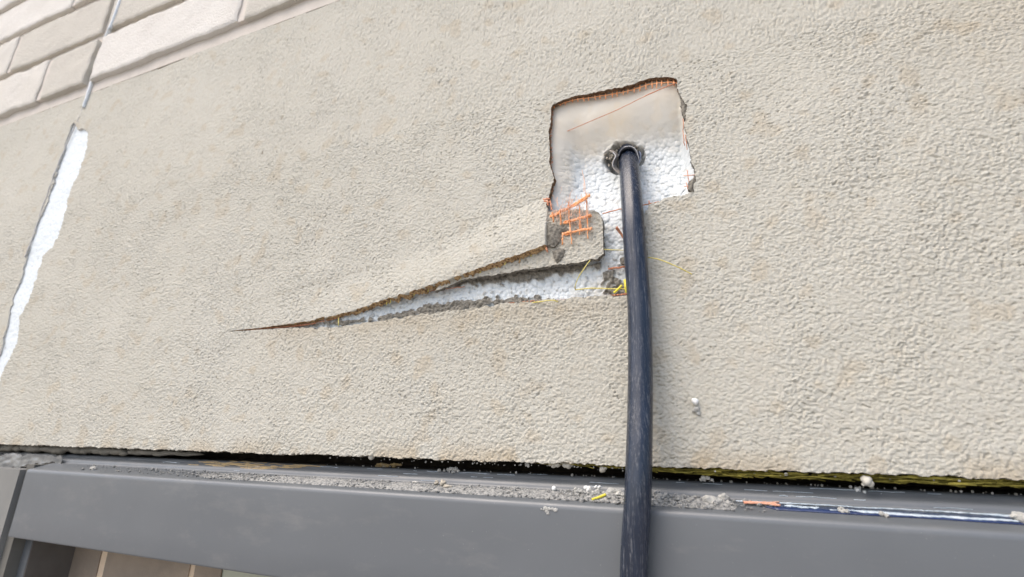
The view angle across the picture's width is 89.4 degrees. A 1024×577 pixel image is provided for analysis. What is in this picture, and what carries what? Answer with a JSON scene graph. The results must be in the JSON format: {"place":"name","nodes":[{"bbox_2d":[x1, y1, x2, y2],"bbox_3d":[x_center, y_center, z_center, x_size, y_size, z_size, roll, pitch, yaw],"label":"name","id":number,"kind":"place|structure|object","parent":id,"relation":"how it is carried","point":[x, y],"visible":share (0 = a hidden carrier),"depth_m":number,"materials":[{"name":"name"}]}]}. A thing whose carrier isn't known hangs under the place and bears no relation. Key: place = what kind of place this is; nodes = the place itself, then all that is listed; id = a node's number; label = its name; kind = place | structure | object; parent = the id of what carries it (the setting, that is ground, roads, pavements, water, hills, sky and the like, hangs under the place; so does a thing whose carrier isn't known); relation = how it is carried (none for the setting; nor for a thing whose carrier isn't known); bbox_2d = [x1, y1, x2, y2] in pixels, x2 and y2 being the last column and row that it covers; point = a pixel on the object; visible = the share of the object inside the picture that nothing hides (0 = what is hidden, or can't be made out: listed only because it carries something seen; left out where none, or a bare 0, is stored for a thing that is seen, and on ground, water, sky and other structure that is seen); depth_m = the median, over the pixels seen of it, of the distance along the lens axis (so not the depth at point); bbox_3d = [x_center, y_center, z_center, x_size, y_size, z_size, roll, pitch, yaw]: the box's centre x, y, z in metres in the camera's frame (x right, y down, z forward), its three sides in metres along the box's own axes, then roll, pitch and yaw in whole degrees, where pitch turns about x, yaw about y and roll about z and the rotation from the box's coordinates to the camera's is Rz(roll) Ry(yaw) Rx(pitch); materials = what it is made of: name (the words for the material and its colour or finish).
{"place":"outdoors","nodes":[
{"label":"outdoors","id":0,"kind":"place"},
{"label":"ground","id":1,"kind":"structure","parent":0,"visible":0},
{"bbox_2d":[68,547,222,576],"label":"tiled pier","id":2,"kind":"structure","parent":1,"relation":"on","point":[90,563],"depth_m":0.59,"materials":[{"name":"tile"}]},
{"bbox_2d":[0,451,1023,576],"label":"window","id":3,"kind":"structure","parent":2,"relation":"attached to","point":[53,515],"depth_m":0.40,"materials":[{"name":"paint"}]},
{"bbox_2d":[0,453,70,467],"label":"crumpled tape","id":4,"kind":"object","parent":3,"relation":"on","point":[15,460],"visible":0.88,"depth_m":0.65,"materials":[{"name":"white plastic"}]},
{"bbox_2d":[0,444,203,455],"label":"gap filler","id":5,"kind":"object","parent":3,"relation":"on","point":[55,450],"visible":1,"depth_m":0.62,"materials":[{"name":"grey concrete"}]},
{"bbox_2d":[222,570,268,576],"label":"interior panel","id":6,"kind":"object","parent":3,"relation":"attached to","point":[227,573],"depth_m":0.53,"materials":[{"name":"beige"}]},
{"bbox_2d":[188,461,325,468],"bbox_3d":[-0.262,0.178,0.522,0.179,0.007,0.009,-6,-19,22],"label":"sealant smear","id":7,"kind":"object","parent":3,"relation":"on","point":[247,465],"visible":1,"depth_m":0.52},
{"bbox_2d":[375,463,401,467],"bbox_3d":[-0.114,0.163,0.477,0.030,0.005,0.003,-6,-19,22],"label":"sealant lump","id":8,"kind":"object","parent":3,"relation":"on","point":[393,465],"visible":1,"depth_m":0.48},
{"bbox_2d":[81,464,775,512],"bbox_3d":[-0.172,0.172,0.465,0.736,0.010,0.020,-6,-19,22],"label":"crumb debris","id":9,"kind":"object","parent":3,"relation":"on","point":[682,502],"visible":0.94,"depth_m":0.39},
{"bbox_2d":[434,479,451,487],"bbox_3d":[-0.056,0.159,0.421,0.019,0.007,0.009,-6,-19,22],"label":"mortar lump","id":10,"kind":"object","parent":9,"relation":"on","point":[443,483],"visible":1,"depth_m":0.42,"materials":[{"name":"beige concrete"}]},
{"bbox_2d":[573,487,600,494],"bbox_3d":[0.055,0.148,0.378,0.021,0.006,0.007,-6,-19,22],"label":"mortar lump","id":11,"kind":"object","parent":9,"relation":"on","point":[580,490],"visible":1,"depth_m":0.38,"materials":[{"name":"grey concrete"}]},
{"bbox_2d":[584,485,591,490],"bbox_3d":[0.056,0.147,0.380,0.006,0.005,0.005,-6,-19,22],"label":"foam crumb","id":12,"kind":"object","parent":9,"relation":"on","point":[587,488],"visible":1,"depth_m":0.38,"materials":[{"name":"white plastic"}]},
{"bbox_2d":[603,487,623,496],"bbox_3d":[0.073,0.146,0.369,0.017,0.007,0.007,-6,-19,22],"label":"mortar lump","id":13,"kind":"object","parent":9,"relation":"on","point":[610,490],"visible":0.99,"depth_m":0.37,"materials":[{"name":"grey concrete"}]},
{"bbox_2d":[652,490,668,500],"bbox_3d":[0.103,0.144,0.358,0.011,0.009,0.011,2,-17,-3],"label":"mortar lump","id":14,"kind":"object","parent":9,"relation":"on","point":[657,495],"visible":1,"depth_m":0.35,"materials":[{"name":"grey concrete"}]},
{"bbox_2d":[702,495,721,503],"bbox_3d":[0.132,0.141,0.342,0.013,0.007,0.008,-6,-19,22],"label":"mortar lump","id":15,"kind":"object","parent":9,"relation":"on","point":[709,498],"visible":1,"depth_m":0.34,"materials":[{"name":"grey concrete"}]},
{"bbox_2d":[718,493,731,502],"bbox_3d":[0.141,0.140,0.343,0.009,0.008,0.008,-6,-19,22],"label":"mortar lump","id":16,"kind":"object","parent":9,"relation":"on","point":[722,496],"visible":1,"depth_m":0.34,"materials":[{"name":"grey concrete"}]},
{"bbox_2d":[437,467,459,472],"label":"plaster chips","id":17,"kind":"object","parent":3,"relation":"on","point":[453,469],"visible":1,"depth_m":0.44,"materials":[{"name":"grey concrete"}]},
{"bbox_2d":[0,0,1023,490],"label":"stucco wall","id":18,"kind":"structure","parent":3,"relation":"on","point":[202,252],"depth_m":0.47,"materials":[{"name":"paint"}]},
{"bbox_2d":[0,0,338,126],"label":"brick wall","id":19,"kind":"structure","parent":18,"relation":"on","point":[54,53],"depth_m":0.89,"materials":[{"name":"beige brick"}]},
{"bbox_2d":[435,209,604,292],"bbox_3d":[0.003,-0.034,0.461,0.161,0.063,0.010,-6,-19,22],"label":"broken stucco piece","id":20,"kind":"object","parent":18,"relation":"attached to","point":[581,249],"visible":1,"depth_m":0.44,"materials":[{"name":"beige concrete"}]},
{"bbox_2d":[546,223,568,247],"bbox_3d":[0.039,-0.046,0.445,0.021,0.023,0.008,-6,-19,22],"label":"base coat chunk","id":21,"kind":"object","parent":20,"relation":"on","point":[554,235],"visible":1,"depth_m":0.44,"materials":[{"name":"grey concrete"}]},
{"bbox_2d":[552,248,564,262],"bbox_3d":[0.039,-0.028,0.438,0.012,0.013,0.004,-6,-19,22],"label":"base coat flake","id":22,"kind":"object","parent":20,"relation":"attached to","point":[558,254],"visible":1,"depth_m":0.44,"materials":[{"name":"grey concrete"}]},
{"bbox_2d":[550,171,591,244],"bbox_3d":[0.049,-0.071,0.444,0.039,0.070,0.010,-6,-19,22],"label":"reinforcing mesh","id":23,"kind":"object","parent":20,"relation":"attached to","point":[576,204],"visible":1,"depth_m":0.44,"materials":[{"name":"orange plastic"}]},
{"bbox_2d":[548,462,572,468],"bbox_3d":[0.038,0.136,0.400,0.022,0.006,0.005,-6,-19,22],"label":"foam cluster","id":24,"kind":"object","parent":18,"relation":"attached to","point":[565,465],"visible":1,"depth_m":0.40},
{"bbox_2d":[576,288,624,289],"bbox_3d":[0.072,0.001,0.423,0.043,0.006,0.006,-6,-19,22],"label":"yellow fibre","id":25,"kind":"object","parent":18,"relation":"on","point":[598,288],"visible":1,"depth_m":0.42,"materials":[{"name":"yellow plastic"}]},
{"bbox_2d":[599,466,606,472],"bbox_3d":[0.068,0.135,0.386,0.006,0.005,0.006,-6,-19,22],"label":"foam bead","id":26,"kind":"object","parent":18,"relation":"attached to","point":[602,469],"visible":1,"depth_m":0.39,"materials":[{"name":"white plastic"}]},
{"bbox_2d":[616,226,622,237],"bbox_3d":[0.090,-0.045,0.428,0.008,0.013,0.008,-6,-19,22],"label":"frayed strand","id":27,"kind":"object","parent":18,"relation":"attached to","point":[619,231],"visible":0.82,"depth_m":0.43,"materials":[{"name":"red"}]},
{"bbox_2d":[568,82,675,130],"bbox_3d":[0.097,-0.166,0.471,0.102,0.021,0.006,-7,-19,26],"label":"loose strand","id":28,"kind":"object","parent":18,"relation":"attached to","point":[627,104],"visible":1,"depth_m":0.46,"materials":[{"name":"red"}]},
{"bbox_2d":[604,145,644,166],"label":"packed crumbs","id":29,"kind":"object","parent":18,"relation":"on","point":[611,156],"visible":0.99,"depth_m":0.48,"materials":[{"name":"grey concrete"}]},
{"bbox_2d":[602,201,658,213],"bbox_3d":[0.099,-0.068,0.434,0.047,0.006,0.006,-6,-19,22],"label":"loose strand","id":30,"kind":"object","parent":18,"relation":"attached to","point":[620,208],"visible":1,"depth_m":0.43,"materials":[{"name":"red"}]},
{"bbox_2d":[618,144,652,576],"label":"black cable","id":31,"kind":"object","parent":18,"relation":"hanging from","point":[635,538],"visible":0.93,"depth_m":0.36,"materials":[{"name":"black rubber"}]},
{"bbox_2d":[609,146,640,173],"bbox_3d":[0.102,-0.114,0.464,0.029,0.031,0.015,-6,-19,22],"label":"torn sleeve","id":32,"kind":"object","parent":31,"relation":"attached to","point":[615,161],"visible":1,"depth_m":0.46,"materials":[{"name":"plastic"}]},
{"bbox_2d":[648,257,691,274],"bbox_3d":[0.122,-0.018,0.400,0.032,0.018,0.007,-6,-19,22],"label":"yellow fibre","id":33,"kind":"object","parent":18,"relation":"attached to","point":[671,264],"visible":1,"depth_m":0.40,"materials":[{"name":"yellow plastic"}]},
{"bbox_2d":[680,98,686,121],"bbox_3d":[0.148,-0.155,0.445,0.006,0.025,0.005,-6,-19,22],"label":"mortar patch","id":34,"kind":"object","parent":18,"relation":"attached to","point":[683,106],"visible":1,"depth_m":0.44,"materials":[{"name":"beige concrete"}]},
{"bbox_2d":[688,175,695,192],"bbox_3d":[0.146,-0.085,0.421,0.008,0.016,0.006,-6,-19,22],"label":"mortar patch","id":35,"kind":"object","parent":18,"relation":"attached to","point":[691,182],"visible":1,"depth_m":0.42,"materials":[{"name":"beige concrete"}]},
{"bbox_2d":[691,398,698,404],"bbox_3d":[0.131,0.081,0.369,0.005,0.005,0.005,-6,-19,22],"label":"foam bead","id":36,"kind":"object","parent":18,"relation":"attached to","point":[694,401],"visible":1,"depth_m":0.37,"materials":[{"name":"white plastic"}]},
{"bbox_2d":[692,406,700,414],"bbox_3d":[0.131,0.087,0.368,0.006,0.006,0.004,-6,-19,22],"label":"mortar crumb","id":37,"kind":"object","parent":18,"relation":"attached to","point":[696,409],"visible":1,"depth_m":0.37,"materials":[{"name":"white concrete"}]},
{"bbox_2d":[860,475,873,486],"bbox_3d":[0.221,0.120,0.322,0.007,0.007,0.007,-6,-19,22],"label":"foam blob","id":38,"kind":"object","parent":18,"relation":"attached to","point":[866,480],"visible":1,"depth_m":0.32,"materials":[{"name":"white plastic"}]},
{"bbox_2d":[541,506,557,514],"bbox_3d":[0.026,0.157,0.367,0.013,0.006,0.001,-6,-19,22],"label":"plaster splat","id":39,"kind":"object","parent":3,"relation":"attached to","point":[545,508],"visible":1,"depth_m":0.37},
{"bbox_2d":[171,462,972,509],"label":"plaster smears","id":40,"kind":"object","parent":3,"relation":"on","point":[618,483],"visible":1,"depth_m":0.36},
{"bbox_2d":[591,493,605,499],"bbox_3d":[0.061,0.147,0.365,0.010,0.005,0.006,-6,-19,22],"label":"yellow straw","id":41,"kind":"object","parent":3,"relation":"on","point":[600,496],"visible":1,"depth_m":0.36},
{"bbox_2d":[327,457,1021,494],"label":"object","id":42,"kind":"object","parent":3,"relation":"on","point":[850,486],"visible":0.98,"depth_m":0.35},
{"bbox_2d":[699,475,713,481],"bbox_3d":[0.135,0.132,0.360,0.009,0.005,0.004,-6,-19,22],"label":"stucco flake","id":43,"kind":"object","parent":3,"relation":"on","point":[703,478],"visible":1,"depth_m":0.36,"materials":[{"name":"grey concrete"}]},
{"bbox_2d":[854,487,865,492],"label":"foam crumbs","id":44,"kind":"object","parent":3,"relation":"on","point":[858,489],"visible":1,"depth_m":0.33,"materials":[{"name":"white plastic"}]},
{"bbox_2d":[735,500,1023,524],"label":"protective film","id":45,"kind":"object","parent":3,"relation":"on","point":[997,518],"visible":1,"depth_m":0.30,"materials":[{"name":"plastic"}]},
{"bbox_2d":[743,501,780,505],"bbox_3d":[0.161,0.139,0.335,0.022,0.003,0.006,-6,-19,22],"label":"orange fibre bundle","id":46,"kind":"object","parent":45,"relation":"on","point":[774,503],"visible":1,"depth_m":0.33,"materials":[{"name":"orange plastic"}]},
{"bbox_2d":[837,506,888,517],"bbox_3d":[0.210,0.134,0.310,0.026,0.005,0.006,-6,-19,22],"label":"mortar lump","id":47,"kind":"object","parent":45,"relation":"on","point":[843,510],"visible":1,"depth_m":0.31,"materials":[{"name":"white concrete"}]},
{"bbox_2d":[1010,511,1023,522],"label":"mortar lump","id":48,"kind":"object","parent":45,"relation":"on","point":[1017,516],"visible":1,"depth_m":0.28,"materials":[{"name":"white concrete"}]}
]}

